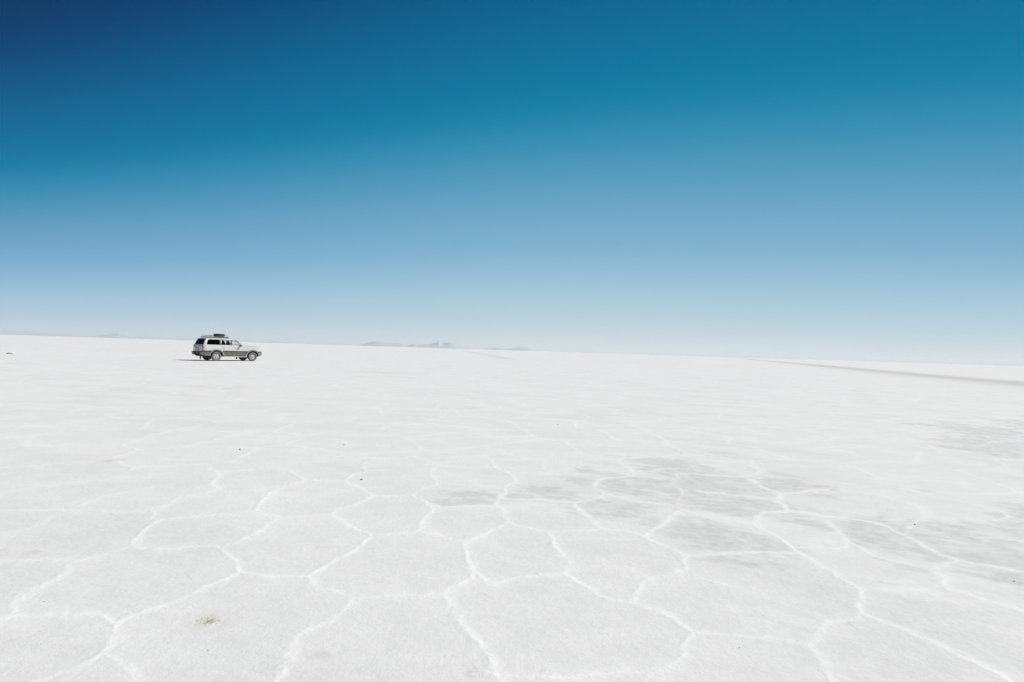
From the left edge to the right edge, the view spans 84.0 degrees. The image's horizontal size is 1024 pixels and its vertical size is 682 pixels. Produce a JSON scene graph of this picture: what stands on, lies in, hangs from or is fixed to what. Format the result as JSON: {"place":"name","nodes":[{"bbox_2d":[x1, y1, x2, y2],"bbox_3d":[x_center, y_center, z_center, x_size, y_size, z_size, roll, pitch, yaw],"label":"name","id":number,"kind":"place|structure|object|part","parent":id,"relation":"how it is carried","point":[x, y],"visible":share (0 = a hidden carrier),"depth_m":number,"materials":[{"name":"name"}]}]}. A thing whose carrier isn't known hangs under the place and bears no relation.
{"place":"outdoors","nodes":[
{"label":"outdoors","id":0,"kind":"place"},
{"bbox_2d":[97,333,155,338],"bbox_3d":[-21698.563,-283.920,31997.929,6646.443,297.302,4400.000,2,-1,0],"label":"hills","id":1,"kind":"structure","parent":0,"point":[116,335],"depth_m":31058.50,"materials":[{"name":"grey"}]},
{"bbox_2d":[263,341,294,343],"bbox_3d":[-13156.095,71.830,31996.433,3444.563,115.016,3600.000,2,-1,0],"label":"hills","id":2,"kind":"structure","parent":0,"point":[277,342],"depth_m":31266.01,"materials":[{"name":"grey"}]},
{"bbox_2d":[355,341,469,348],"bbox_3d":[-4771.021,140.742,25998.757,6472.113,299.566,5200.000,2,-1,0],"label":"hills","id":3,"kind":"structure","parent":0,"point":[439,345],"depth_m":24795.01,"materials":[{"name":"grey"}]},
{"bbox_2d":[460,349,541,363],"bbox_3d":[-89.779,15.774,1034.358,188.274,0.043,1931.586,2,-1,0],"label":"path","id":4,"kind":"structure","parent":0,"point":[500,359],"depth_m":98.36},
{"bbox_2d":[485,347,534,350],"bbox_3d":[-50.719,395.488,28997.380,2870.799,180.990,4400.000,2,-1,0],"label":"hills","id":5,"kind":"structure","parent":0,"point":[521,349],"depth_m":28092.00,"materials":[{"name":"grey"}]},
{"bbox_2d":[0,335,1023,681],"bbox_3d":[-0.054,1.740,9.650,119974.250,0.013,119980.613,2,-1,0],"label":"ground","id":6,"kind":"structure","parent":0,"point":[582,517],"depth_m":5.38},
{"bbox_2d":[192,335,261,360],"bbox_3d":[-23.474,0.601,47.065,2.230,2.049,5.028,1,-1,39],"label":"off road car","id":7,"kind":"object","parent":6,"relation":"on","point":[213,348],"visible":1,"depth_m":45.92,"materials":[{"name":"white paint"}]},
{"bbox_3d":[-23.829,0.078,45.336,0.146,0.437,1.001,1,-1,39],"label":"quarter window","id":8,"kind":"part","parent":7,"relation":"part of","materials":[{"name":"black glass"}]},
{"bbox_3d":[-23.162,0.528,46.105,0.218,1.266,0.898,1,-1,39],"label":"door","id":9,"kind":"part","parent":7,"relation":"part of","materials":[{"name":"white paint"}]},
{"bbox_3d":[-22.538,0.567,46.883,0.212,1.251,1.072,1,-1,39],"label":"door","id":10,"kind":"part","parent":7,"relation":"part of","materials":[{"name":"white paint"}]},
{"bbox_2d":[0,0,1023,365],"label":"sky","id":11,"kind":"structure","parent":0,"point":[842,180],"materials":[{"name":"blue"}]},
{"bbox_2d":[726,357,1023,392],"bbox_3d":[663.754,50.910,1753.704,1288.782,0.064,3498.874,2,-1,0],"label":"road","id":12,"kind":"structure","parent":0,"point":[1015,385],"depth_m":67.71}
]}

